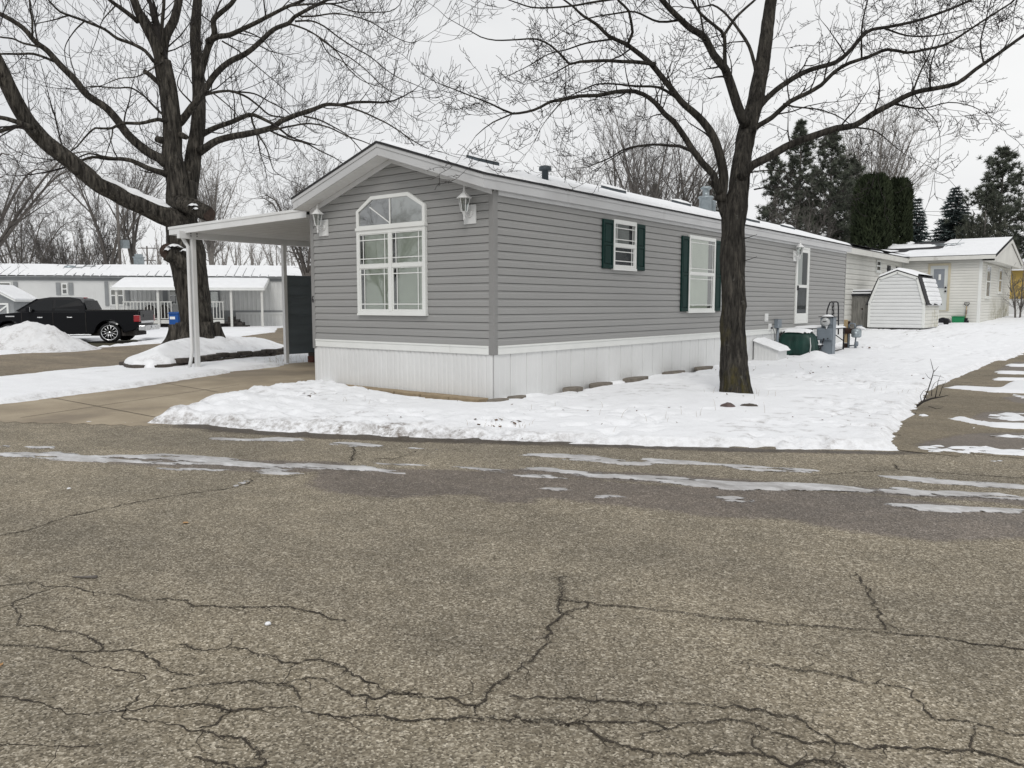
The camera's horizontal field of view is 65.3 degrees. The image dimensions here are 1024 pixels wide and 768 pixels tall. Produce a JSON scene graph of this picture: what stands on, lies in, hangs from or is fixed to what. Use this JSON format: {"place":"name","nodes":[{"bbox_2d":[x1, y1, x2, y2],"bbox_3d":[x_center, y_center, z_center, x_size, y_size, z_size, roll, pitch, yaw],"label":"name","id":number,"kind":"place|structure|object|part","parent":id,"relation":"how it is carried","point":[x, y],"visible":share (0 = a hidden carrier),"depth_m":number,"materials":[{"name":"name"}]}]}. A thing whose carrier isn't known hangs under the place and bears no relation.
{"place":"outdoors","nodes":[
{"label":"outdoors","id":0,"kind":"place"},
{"bbox_2d":[87,340,140,346],"bbox_3d":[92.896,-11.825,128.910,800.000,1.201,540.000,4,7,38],"label":"ground","id":1,"kind":"structure","parent":0,"point":[97,343],"depth_m":32.59,"materials":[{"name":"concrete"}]},
{"bbox_2d":[0,285,37,313],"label":"garden shed","id":2,"kind":"structure","parent":1,"relation":"on","point":[13,298],"depth_m":44.67,"materials":[{"name":"white plastic"}]},
{"bbox_2d":[0,303,8,312],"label":"door","id":3,"kind":"structure","parent":2,"relation":"in","point":[7,304],"depth_m":44.43,"materials":[{"name":"white plastic"}]},
{"bbox_2d":[0,321,101,352],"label":"snow pile","id":4,"kind":"object","parent":1,"relation":"on","point":[31,337],"visible":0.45,"depth_m":25.71,"materials":[{"name":"white snow"}]},
{"bbox_2d":[0,176,102,263],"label":"bare tree","id":5,"kind":"object","parent":1,"relation":"on","point":[20,244],"visible":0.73,"depth_m":57.93,"materials":[{"name":"brown plant"}]},
{"bbox_2d":[0,201,130,264],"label":"bare shrub","id":6,"kind":"object","parent":1,"relation":"on","point":[63,259],"visible":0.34,"depth_m":60.22,"materials":[{"name":"brown plant"}]},
{"bbox_2d":[0,45,153,270],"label":"bare tree","id":7,"kind":"object","parent":1,"relation":"on","point":[11,226],"visible":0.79,"depth_m":36.64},
{"bbox_2d":[0,297,159,341],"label":"pickup truck","id":8,"kind":"object","parent":1,"relation":"on","point":[78,316],"visible":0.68,"depth_m":31.81,"materials":[{"name":"black paint"}]},
{"bbox_3d":[-18.755,-3.121,31.627,1.040,0.430,0.159,-1,6,-8],"label":"side window","id":9,"kind":"part","parent":8,"relation":"part of","materials":[{"name":"black glass"}]},
{"bbox_3d":[-17.675,-3.135,31.771,0.940,0.430,0.159,-1,6,-8],"label":"side window","id":10,"kind":"part","parent":8,"relation":"part of","materials":[{"name":"black glass"}]},
{"bbox_3d":[-17.159,-3.235,32.678,0.145,0.374,1.600,-1,6,-8],"label":"rear window","id":11,"kind":"part","parent":8,"relation":"part of","materials":[{"name":"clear glass"}]},
{"bbox_2d":[17,99,184,263],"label":"bare tree","id":12,"kind":"object","parent":1,"relation":"on","point":[113,256],"visible":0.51,"depth_m":61.31,"materials":[{"name":"brown plant"}]},
{"bbox_2d":[116,203,129,263],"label":"utility pole","id":13,"kind":"object","parent":1,"relation":"on","point":[125,244],"visible":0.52,"depth_m":59.39,"materials":[{"name":"grey wood"}]},
{"bbox_2d":[103,122,186,263],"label":"bare tree","id":14,"kind":"object","parent":1,"relation":"on","point":[131,251],"visible":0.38,"depth_m":63.20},
{"bbox_2d":[138,246,155,264],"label":"utility pole","id":15,"kind":"object","parent":1,"relation":"on","point":[147,248],"visible":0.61,"depth_m":95.30,"materials":[{"name":"grey wood"}]},
{"bbox_2d":[0,254,306,326],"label":"white mobile home","id":16,"kind":"object","parent":1,"relation":"on","point":[245,295],"visible":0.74,"depth_m":52.12,"materials":[{"name":"plastic"}]},
{"bbox_2d":[0,282,10,284],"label":"window","id":17,"kind":"structure","parent":16,"relation":"in","point":[1,283],"depth_m":50.83,"materials":[{"name":"white plastic"}]},
{"bbox_2d":[61,283,67,294],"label":"window","id":18,"kind":"structure","parent":16,"relation":"in","point":[64,286],"depth_m":51.41,"materials":[{"name":"white plastic"}]},
{"bbox_2d":[110,285,124,304],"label":"window","id":19,"kind":"structure","parent":16,"relation":"in","point":[112,292],"depth_m":51.98,"materials":[{"name":"white plastic"}]},
{"bbox_2d":[169,290,176,304],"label":"window","id":20,"kind":"structure","parent":16,"relation":"in","point":[172,294],"depth_m":52.54,"materials":[{"name":"white plastic"}]},
{"bbox_2d":[209,290,220,319],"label":"railing","id":21,"kind":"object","parent":16,"relation":"in","point":[214,294],"depth_m":52.98,"materials":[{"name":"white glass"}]},
{"bbox_2d":[0,218,306,265],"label":"woods","id":22,"kind":"object","parent":1,"relation":"on","point":[223,262],"visible":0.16,"depth_m":102.84,"materials":[{"name":"brown plant"}]},
{"bbox_2d":[0,326,307,403],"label":"snow cover","id":23,"kind":"object","parent":1,"relation":"on","point":[37,386],"visible":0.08,"depth_m":16.01,"materials":[{"name":"white snow"}]},
{"bbox_2d":[168,312,179,323],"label":"wheelie bin","id":24,"kind":"object","parent":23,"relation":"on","point":[174,317],"visible":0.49,"depth_m":49.13,"materials":[{"name":"blue plastic"}]},
{"bbox_2d":[119,347,283,367],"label":"retaining wall","id":25,"kind":"structure","parent":1,"relation":"on","point":[234,355],"depth_m":19.31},
{"bbox_2d":[124,336,283,367],"bbox_3d":[-7.482,-0.669,20.554,4.550,1.102,6.580,4,7,38],"label":"snow mound","id":26,"kind":"object","parent":1,"relation":"on","point":[169,352],"visible":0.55,"depth_m":19.32,"materials":[{"name":"white snow"}]},
{"bbox_2d":[158,116,252,264],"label":"bare tree","id":27,"kind":"object","parent":1,"relation":"on","point":[210,248],"visible":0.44,"depth_m":71.08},
{"bbox_2d":[168,210,314,366],"bbox_3d":[-3.378,-2.014,18.736,4.775,3.263,7.360,4,7,38],"label":"carport","id":28,"kind":"object","parent":1,"relation":"on","point":[283,229],"visible":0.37,"depth_m":17.31,"materials":[{"name":"white painted metal"},{"name":"snow"}]},
{"bbox_2d":[0,0,533,344],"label":"maple tree","id":29,"kind":"object","parent":1,"relation":"on","point":[182,205],"visible":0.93,"depth_m":20.19,"materials":[{"name":"brown plant"}]},
{"bbox_2d":[225,132,340,275],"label":"bare tree","id":30,"kind":"object","parent":1,"relation":"on","point":[304,270],"visible":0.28,"depth_m":45.80,"materials":[{"name":"brown plant"}]},
{"bbox_2d":[352,385,377,388],"bbox_3d":[-2.568,0.087,13.585,0.584,0.080,0.243,4,7,38],"label":"edging paver","id":31,"kind":"object","parent":1,"relation":"on","point":[367,387],"visible":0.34,"depth_m":13.48,"materials":[{"name":"stone"}]},
{"bbox_2d":[370,388,400,393],"bbox_3d":[-2.090,0.127,13.209,0.604,0.080,0.243,4,7,38],"label":"edging paver","id":32,"kind":"object","parent":1,"relation":"on","point":[388,390],"visible":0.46,"depth_m":13.17,"materials":[{"name":"brown stone"}]},
{"bbox_2d":[394,390,428,396],"bbox_3d":[-1.612,0.167,12.832,0.584,0.080,0.244,4,7,38],"label":"edging paver","id":33,"kind":"object","parent":1,"relation":"on","point":[409,393],"visible":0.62,"depth_m":12.74,"materials":[{"name":"beige stone"}]},
{"bbox_2d":[421,392,457,399],"bbox_3d":[-1.133,0.201,12.455,0.604,0.080,0.242,4,7,38],"label":"edging paver","id":34,"kind":"object","parent":1,"relation":"on","point":[437,396],"visible":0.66,"depth_m":12.38,"materials":[{"name":"beige stone"}]},
{"bbox_2d":[449,395,487,401],"bbox_3d":[-0.657,0.241,12.076,0.584,0.080,0.246,4,7,38],"label":"edging paver","id":35,"kind":"object","parent":1,"relation":"on","point":[469,398],"visible":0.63,"depth_m":11.97,"materials":[{"name":"beige stone"}]},
{"bbox_2d":[87,314,1023,450],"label":"snow cover","id":36,"kind":"object","parent":1,"relation":"on","point":[841,388],"visible":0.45,"depth_m":11.09,"materials":[{"name":"white snow"}]},
{"bbox_2d":[487,398,508,401],"bbox_3d":[-0.203,0.253,11.802,0.198,0.065,0.408,4,7,38],"label":"flat stone","id":37,"kind":"object","parent":36,"relation":"on","point":[497,399],"visible":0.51,"depth_m":11.73,"materials":[{"name":"grey stone"}]},
{"bbox_2d":[507,395,525,398],"bbox_3d":[0.079,0.216,12.145,0.214,0.065,0.398,4,7,38],"label":"flat stone","id":38,"kind":"object","parent":36,"relation":"on","point":[517,397],"visible":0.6,"depth_m":12.09,"materials":[{"name":"grey stone"}]},
{"bbox_2d":[563,386,582,391],"bbox_3d":[1.006,0.088,13.325,0.251,0.065,0.441,4,7,38],"label":"flat stone","id":39,"kind":"object","parent":36,"relation":"on","point":[574,388],"visible":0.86,"depth_m":13.23,"materials":[{"name":"brown stone"}]},
{"bbox_2d":[256,354,908,427],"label":"dry grass","id":40,"kind":"structure","parent":36,"relation":"on","point":[531,405],"depth_m":12.07,"materials":[{"name":"brown plant"}]},
{"bbox_2d":[589,382,612,387],"bbox_3d":[1.534,0.018,13.972,0.274,0.065,0.670,4,7,38],"label":"flat stone","id":41,"kind":"object","parent":36,"relation":"on","point":[595,384],"visible":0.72,"depth_m":13.88,"materials":[{"name":"stone"}]},
{"bbox_2d":[307,325,947,426],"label":"twigs","id":42,"kind":"object","parent":36,"relation":"on","point":[921,402],"depth_m":11.27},
{"bbox_2d":[623,376,647,382],"bbox_3d":[2.333,-0.091,14.978,0.274,0.065,0.829,4,7,38],"label":"flat stone","id":43,"kind":"object","parent":36,"relation":"on","point":[634,379],"visible":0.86,"depth_m":14.79,"materials":[{"name":"brown stone"}]},
{"bbox_2d":[662,370,684,373],"bbox_3d":[3.300,-0.221,16.174,0.300,0.065,0.817,4,7,38],"label":"flat stone","id":44,"kind":"object","parent":36,"relation":"on","point":[674,372],"visible":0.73,"depth_m":16.01,"materials":[{"name":"stone"}]},
{"bbox_2d":[694,366,712,370],"bbox_3d":[4.152,-0.339,17.266,0.270,0.065,0.792,4,7,38],"label":"flat stone","id":45,"kind":"object","parent":36,"relation":"on","point":[702,368],"visible":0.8,"depth_m":17.07,"materials":[{"name":"stone"}]},
{"bbox_2d":[720,402,734,406],"bbox_3d":[2.984,0.319,11.038,0.211,0.135,0.149,1,6,8],"label":"rock","id":46,"kind":"object","parent":36,"relation":"on","point":[727,404],"visible":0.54,"depth_m":10.99,"materials":[{"name":"brown stone"}]},
{"bbox_2d":[740,403,757,405],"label":"rock","id":47,"kind":"object","parent":36,"relation":"on","point":[749,404],"visible":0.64,"depth_m":11.07,"materials":[{"name":"stone"}]},
{"bbox_2d":[951,316,964,322],"bbox_3d":[20.271,-2.915,36.266,0.540,0.330,0.320,4,7,38],"label":"storage tub","id":48,"kind":"object","parent":36,"relation":"on","point":[957,319],"visible":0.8,"depth_m":36.15,"materials":[{"name":"green plastic"}]},
{"bbox_2d":[964,302,969,322],"bbox_3d":[20.553,-3.217,36.141,0.280,0.954,0.201,4,7,38],"label":"snow shovel","id":49,"kind":"object","parent":36,"relation":"on","point":[966,320],"visible":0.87,"depth_m":36.12,"materials":[{"name":"beige wood"}]},
{"bbox_2d":[291,139,852,399],"bbox_3d":[3.540,-2.708,19.835,4.605,4.878,18.145,4,7,38],"label":"mobile home","id":50,"kind":"object","parent":1,"relation":"on","point":[479,279],"visible":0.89,"depth_m":13.47,"materials":[{"name":"grey plastic"}]},
{"bbox_2d":[355,192,427,315],"bbox_3d":[-1.988,-2.104,13.057,1.642,1.960,0.078,4,7,38],"label":"window","id":51,"kind":"structure","parent":50,"relation":"in","point":[391,229],"depth_m":13.03,"materials":[{"name":"white plastic"}]},
{"bbox_2d":[611,219,636,270],"bbox_3d":[2.059,-2.528,14.609,0.066,0.900,0.830,4,7,38],"label":"window","id":52,"kind":"structure","parent":50,"relation":"in","point":[625,232],"depth_m":14.63,"materials":[{"name":"white plastic"}]},
{"bbox_2d":[686,235,715,312],"bbox_3d":[4.087,-2.349,17.198,0.066,1.622,1.305,4,7,38],"label":"window","id":53,"kind":"structure","parent":50,"relation":"in","point":[702,250],"depth_m":17.23,"materials":[{"name":"white plastic"}]},
{"bbox_2d":[794,247,809,323],"bbox_3d":[8.089,-2.745,22.225,0.075,2.110,1.040,4,7,38],"label":"door","id":54,"kind":"structure","parent":50,"relation":"in","point":[802,265],"depth_m":22.26,"materials":[{"name":"white plastic"}]},
{"bbox_2d":[526,101,688,194],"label":"bare tree","id":55,"kind":"object","parent":1,"relation":"on","point":[615,182],"visible":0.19,"depth_m":56.60,"materials":[{"name":"brown plant"}]},
{"bbox_2d":[549,118,676,191],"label":"bare tree","id":56,"kind":"object","parent":1,"relation":"on","point":[573,178],"visible":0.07,"depth_m":57.62,"materials":[{"name":"brown plant"}]},
{"bbox_2d":[569,59,729,204],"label":"bare tree","id":57,"kind":"object","parent":1,"relation":"on","point":[645,185],"visible":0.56,"depth_m":50.36,"materials":[{"name":"brown plant"}]},
{"bbox_2d":[611,101,737,207],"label":"bare tree","id":58,"kind":"object","parent":1,"relation":"on","point":[729,164],"visible":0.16,"depth_m":54.52,"materials":[{"name":"brown plant"}]},
{"bbox_2d":[590,87,768,206],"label":"bare tree","id":59,"kind":"object","parent":1,"relation":"on","point":[696,203],"visible":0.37,"depth_m":52.71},
{"bbox_2d":[378,0,1023,393],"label":"deciduous tree","id":60,"kind":"object","parent":1,"relation":"on","point":[734,368],"visible":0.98,"depth_m":12.48,"materials":[{"name":"brown plant"}]},
{"bbox_2d":[709,190,718,211],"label":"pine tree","id":61,"kind":"object","parent":1,"relation":"on","point":[717,210],"visible":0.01,"depth_m":64.87,"materials":[{"name":"green plant"}]},
{"bbox_2d":[753,337,789,360],"bbox_3d":[6.438,-0.751,19.789,0.684,0.790,0.740,4,7,38],"label":"cellar hatch","id":62,"kind":"object","parent":1,"relation":"on","point":[766,349],"visible":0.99,"depth_m":19.59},
{"bbox_2d":[754,156,794,224],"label":"pine tree","id":63,"kind":"object","parent":1,"relation":"on","point":[769,165],"visible":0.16,"depth_m":60.84,"materials":[{"name":"green plant"}]},
{"bbox_2d":[761,119,828,236],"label":"pine tree","id":64,"kind":"object","parent":1,"relation":"on","point":[796,159],"visible":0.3,"depth_m":54.76,"materials":[{"name":"green plant"}]},
{"bbox_2d":[756,174,840,240],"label":"bare tree","id":65,"kind":"object","parent":1,"relation":"on","point":[804,221],"visible":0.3,"depth_m":49.18,"materials":[{"name":"plant"}]},
{"bbox_2d":[779,328,818,355],"label":"covered generator","id":66,"kind":"object","parent":1,"relation":"on","point":[799,341],"visible":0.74,"depth_m":20.66,"materials":[{"name":"green"}]},
{"bbox_2d":[794,301,845,350],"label":"entry steps","id":67,"kind":"structure","parent":1,"relation":"on","point":[812,327],"depth_m":22.35,"materials":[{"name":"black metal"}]},
{"bbox_2d":[785,131,866,242],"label":"pine tree","id":68,"kind":"object","parent":1,"relation":"on","point":[832,168],"visible":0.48,"depth_m":52.67,"materials":[{"name":"green plant"}]},
{"bbox_2d":[817,315,837,353],"bbox_3d":[8.298,-1.209,21.089,0.430,1.244,0.402,4,7,38],"label":"electric meter","id":69,"kind":"object","parent":1,"relation":"on","point":[826,331],"visible":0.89,"depth_m":20.98,"materials":[{"name":"grey paint"}]},
{"bbox_2d":[825,157,868,241],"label":"pine tree","id":70,"kind":"object","parent":1,"relation":"on","point":[852,162],"visible":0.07,"depth_m":56.79,"materials":[{"name":"green plant"}]},
{"bbox_2d":[842,320,865,347],"bbox_3d":[9.713,-1.284,22.700,0.608,1.080,0.293,4,7,38],"label":"gas meter","id":71,"kind":"object","parent":1,"relation":"on","point":[855,332],"visible":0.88,"depth_m":22.74,"materials":[{"name":"grey metal"}]},
{"bbox_2d":[851,289,871,327],"bbox_3d":[13.914,-2.903,31.771,1.096,1.697,0.910,4,7,38],"label":"wooden bin","id":72,"kind":"object","parent":1,"relation":"on","point":[859,310],"visible":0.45,"depth_m":31.42,"materials":[{"name":"grey wood"}]},
{"bbox_2d":[848,171,894,249],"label":"arborvitae","id":73,"kind":"object","parent":1,"relation":"on","point":[872,209],"visible":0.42,"depth_m":40.87,"materials":[{"name":"green plant"}]},
{"bbox_2d":[792,76,969,222],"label":"bare tree","id":74,"kind":"object","parent":1,"relation":"on","point":[885,159],"visible":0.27,"depth_m":64.30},
{"bbox_2d":[890,175,915,243],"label":"arborvitae","id":75,"kind":"object","parent":1,"relation":"on","point":[903,214],"visible":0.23,"depth_m":41.53,"materials":[{"name":"green plant"}]},
{"bbox_2d":[866,268,941,329],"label":"barn shed","id":76,"kind":"structure","parent":1,"relation":"on","point":[896,298],"depth_m":30.24,"materials":[{"name":"white"}]},
{"bbox_2d":[902,196,931,242],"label":"spruce tree","id":77,"kind":"object","parent":1,"relation":"on","point":[919,235],"visible":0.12,"depth_m":59.01,"materials":[{"name":"green plant"}]},
{"bbox_2d":[844,237,1023,327],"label":"cream mobile home","id":78,"kind":"object","parent":1,"relation":"on","point":[972,271],"visible":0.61,"depth_m":36.59,"materials":[{"name":"beige plastic"}]},
{"bbox_2d":[875,260,881,272],"bbox_3d":[15.760,-5.046,34.300,0.090,0.540,0.763,4,7,38],"label":"window","id":79,"kind":"structure","parent":78,"relation":"in","point":[878,262],"depth_m":34.27,"materials":[{"name":"white plastic"}]},
{"bbox_2d":[930,265,947,309],"bbox_3d":[19.677,-4.427,36.849,0.733,2.056,0.085,4,7,38],"label":"door","id":80,"kind":"structure","parent":78,"relation":"in","point":[940,273],"depth_m":36.77,"materials":[{"name":"white metal"}]},
{"bbox_2d":[985,265,991,298],"bbox_3d":[22.226,-4.751,37.221,0.090,1.543,1.312,4,7,38],"label":"window","id":81,"kind":"structure","parent":78,"relation":"in","point":[989,268],"depth_m":37.18,"materials":[{"name":"white plastic"}]},
{"bbox_2d":[997,268,1002,293],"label":"window","id":82,"kind":"structure","parent":78,"relation":"in","point":[1000,278],"depth_m":40.14,"materials":[{"name":"white plastic"}]},
{"bbox_2d":[927,186,970,241],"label":"spruce tree","id":83,"kind":"object","parent":1,"relation":"on","point":[945,230],"visible":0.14,"depth_m":59.05,"materials":[{"name":"green plant"}]},
{"bbox_2d":[943,145,1023,258],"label":"pine tree","id":84,"kind":"object","parent":1,"relation":"on","point":[1000,170],"visible":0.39,"depth_m":56.61,"materials":[{"name":"green plant"}]},
{"bbox_2d":[955,201,1021,257],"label":"juniper","id":85,"kind":"object","parent":1,"relation":"on","point":[980,231],"visible":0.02,"depth_m":49.40,"materials":[{"name":"green plant"}]},
{"bbox_2d":[1003,263,1023,317],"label":"sapling","id":86,"kind":"object","parent":1,"relation":"on","point":[1015,301],"visible":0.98,"depth_m":41.00,"materials":[{"name":"brown plant"}]},
{"bbox_2d":[1008,259,1023,313],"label":"yellow house","id":87,"kind":"structure","parent":1,"relation":"on","point":[1018,273],"depth_m":46.98,"materials":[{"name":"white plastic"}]},
{"bbox_2d":[0,328,283,375],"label":"side street","id":88,"kind":"structure","parent":0,"point":[19,363],"depth_m":22.38,"materials":[{"name":"grey asphalt"}]},
{"bbox_2d":[0,362,314,425],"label":"driveway","id":89,"kind":"structure","parent":0,"point":[143,405],"depth_m":12.55,"materials":[{"name":"beige concrete"}]},
{"bbox_2d":[0,421,1023,767],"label":"road","id":90,"kind":"structure","parent":0,"point":[442,609],"depth_m":3.97,"materials":[{"name":"grey asphalt"}]},
{"bbox_2d":[72,575,97,578],"bbox_3d":[-2.353,1.062,4.393,0.138,0.023,0.023,0,6,0],"label":"twig","id":91,"kind":"object","parent":90,"relation":"on","point":[93,577],"visible":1,"depth_m":4.39,"materials":[{"name":"wood"}]},
{"bbox_2d":[0,437,1023,513],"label":"slush","id":92,"kind":"object","parent":90,"relation":"on","point":[720,484],"visible":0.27,"depth_m":7.25,"materials":[{"name":"white snow"}]},
{"bbox_2d":[0,0,1023,265],"label":"sky","id":93,"kind":"structure","parent":0,"point":[481,52],"materials":[{"name":"white"}]},
{"bbox_2d":[938,317,950,323],"bbox_3d":[18.793,-2.751,34.924,0.698,0.321,0.355,4,7,38],"label":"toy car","id":94,"kind":"object","parent":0,"point":[943,320],"visible":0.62,"depth_m":34.74,"materials":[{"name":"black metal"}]},
{"bbox_2d":[891,353,1023,458],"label":"neighbour driveway","id":95,"kind":"structure","parent":0,"point":[936,426],"depth_m":10.57,"materials":[{"name":"concrete"}]},
{"bbox_2d":[919,364,1023,438],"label":"slush","id":96,"kind":"object","parent":95,"relation":"on","point":[1016,385],"visible":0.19,"depth_m":13.13,"materials":[{"name":"white snow"}]}
]}

